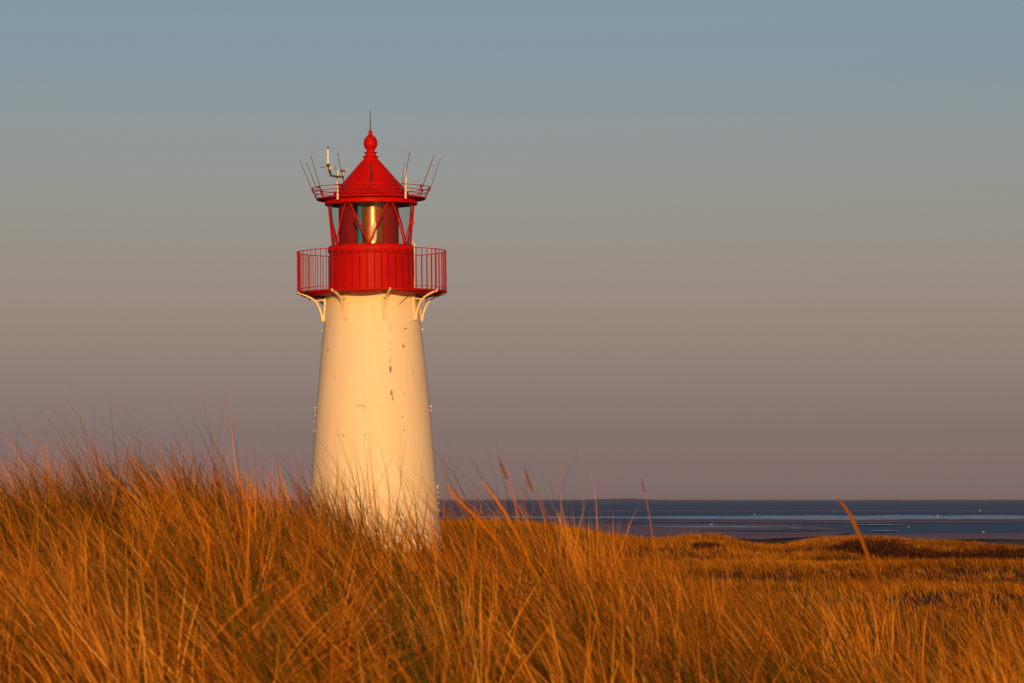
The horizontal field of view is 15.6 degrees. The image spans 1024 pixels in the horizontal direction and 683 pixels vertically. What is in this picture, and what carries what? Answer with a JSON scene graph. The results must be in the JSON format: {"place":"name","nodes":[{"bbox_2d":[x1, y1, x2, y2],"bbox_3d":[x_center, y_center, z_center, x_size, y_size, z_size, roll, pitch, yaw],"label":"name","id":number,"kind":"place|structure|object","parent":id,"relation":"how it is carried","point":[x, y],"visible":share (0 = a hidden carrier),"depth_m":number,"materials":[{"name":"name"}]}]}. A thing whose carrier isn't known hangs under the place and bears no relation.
{"place":"outdoors","nodes":[
{"label":"outdoors","id":0,"kind":"place"},
{"bbox_2d":[0,500,1023,539],"bbox_3d":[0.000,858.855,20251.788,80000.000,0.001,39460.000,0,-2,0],"label":"sea","id":1,"kind":"structure","parent":0,"point":[997,528],"depth_m":1663.78,"materials":[{"name":"liquid"}]},
{"bbox_2d":[0,0,1023,499],"label":"sky","id":2,"kind":"structure","parent":0,"point":[695,249],"materials":[{"name":"blue"}]},
{"bbox_2d":[65,470,1023,669],"bbox_3d":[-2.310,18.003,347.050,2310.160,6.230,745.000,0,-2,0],"label":"dune ground","id":3,"kind":"structure","parent":0,"point":[909,598],"depth_m":76.07,"materials":[{"name":"brown plant"}]},
{"bbox_2d":[184,552,499,682],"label":"marram grass","id":4,"kind":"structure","parent":3,"relation":"on","point":[306,643],"depth_m":8.87,"materials":[{"name":"brown plant"}]},
{"bbox_2d":[297,112,446,553],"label":"lighthouse","id":5,"kind":"object","parent":3,"relation":"on","point":[372,383],"visible":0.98,"depth_m":92.53,"materials":[{"name":"white paint"}]},
{"bbox_2d":[358,206,361,242],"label":"window pane","id":6,"kind":"structure","parent":5,"relation":"in","point":[359,207],"depth_m":93.28,"materials":[{"name":"teal glass"}]},
{"bbox_2d":[446,484,525,621],"bbox_3d":[-0.071,0.832,12.995,0.325,0.672,0.016,0,-2,9],"label":"grass stalk","id":7,"kind":"object","parent":3,"relation":"on","point":[476,517],"depth_m":13.00,"materials":[{"name":"brown plant"}]},
{"bbox_2d":[481,479,538,595],"bbox_3d":[0.024,0.852,13.294,0.277,0.726,0.015,0,-2,10],"label":"grass stalk","id":8,"kind":"object","parent":3,"relation":"on","point":[506,515],"depth_m":13.30,"materials":[{"name":"brown plant"}]},
{"bbox_2d":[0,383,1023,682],"bbox_3d":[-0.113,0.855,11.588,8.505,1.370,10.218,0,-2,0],"label":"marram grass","id":9,"kind":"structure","parent":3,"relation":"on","point":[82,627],"depth_m":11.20,"materials":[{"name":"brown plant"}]},
{"bbox_2d":[498,458,541,615],"bbox_3d":[0.056,0.804,13.500,0.214,0.774,0.056,0,-2,0],"label":"grass stalk","id":10,"kind":"object","parent":3,"relation":"on","point":[504,471],"depth_m":13.49,"materials":[{"name":"brown plant"}]},
{"bbox_2d":[524,467,568,622],"bbox_3d":[0.146,0.842,13.194,0.212,0.794,0.046,0,-2,0],"label":"grass stalk","id":11,"kind":"object","parent":3,"relation":"on","point":[529,482],"depth_m":13.19,"materials":[{"name":"brown plant"}]},
{"bbox_2d":[275,524,1023,562],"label":"heath","id":12,"kind":"object","parent":3,"relation":"on","point":[888,548],"visible":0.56,"depth_m":94.48,"materials":[{"name":"brown plant"}]},
{"bbox_2d":[641,478,664,637],"bbox_3d":[0.508,0.868,12.993,0.121,0.789,0.044,0,-2,0],"label":"grass stalk","id":13,"kind":"object","parent":3,"relation":"on","point":[651,532],"depth_m":12.99,"materials":[{"name":"brown plant"}]},
{"bbox_2d":[837,497,900,673],"bbox_3d":[1.318,0.955,13.396,0.310,0.796,0.015,0,-2,11],"label":"grass stalk","id":14,"kind":"object","parent":3,"relation":"on","point":[856,528],"depth_m":13.41,"materials":[{"name":"brown plant"}]},
{"bbox_2d":[439,516,759,517],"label":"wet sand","id":15,"kind":"structure","parent":0,"point":[613,517],"depth_m":1185.76,"materials":[{"name":"grey sand"}]},
{"bbox_2d":[562,524,849,539],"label":"mudflat","id":16,"kind":"structure","parent":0,"point":[645,531],"depth_m":670.36,"materials":[{"name":"grey soil"}]},
{"bbox_2d":[655,526,775,527],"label":"wet sand","id":17,"kind":"structure","parent":0,"point":[716,526],"depth_m":781.35,"materials":[{"name":"grey sand"}]},
{"bbox_2d":[469,499,1023,501],"bbox_3d":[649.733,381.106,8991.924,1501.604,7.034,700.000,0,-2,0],"label":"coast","id":18,"kind":"structure","parent":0,"point":[619,500],"depth_m":8683.18},
{"bbox_2d":[704,529,846,530],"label":"shallow water","id":19,"kind":"structure","parent":0,"point":[777,530],"depth_m":682.13,"materials":[{"name":"liquid"}]},
{"bbox_2d":[568,510,1023,511],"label":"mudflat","id":20,"kind":"structure","parent":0,"point":[793,510],"depth_m":1920.59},
{"bbox_2d":[600,520,1023,522],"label":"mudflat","id":21,"kind":"structure","parent":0,"point":[857,521],"depth_m":981.61,"materials":[{"name":"grey soil"}]},
{"bbox_2d":[627,515,1023,519],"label":"wet sand","id":22,"kind":"structure","parent":0,"point":[828,517],"depth_m":1193.86,"materials":[{"name":"grey sand"}]},
{"bbox_2d":[852,524,902,524],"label":"wet sand","id":23,"kind":"structure","parent":0,"point":[879,524],"depth_m":842.63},
{"bbox_2d":[869,530,899,530],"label":"wet sand","id":24,"kind":"structure","parent":0,"point":[884,530],"depth_m":682.13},
{"bbox_2d":[820,533,1023,539],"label":"mudflat","id":25,"kind":"structure","parent":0,"point":[960,536],"depth_m":596.89,"materials":[{"name":"soil"}]},
{"bbox_2d":[974,540,1023,545],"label":"salt marsh","id":26,"kind":"structure","parent":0,"point":[1011,542],"depth_m":408.76,"materials":[{"name":"brown plant"}]}
]}

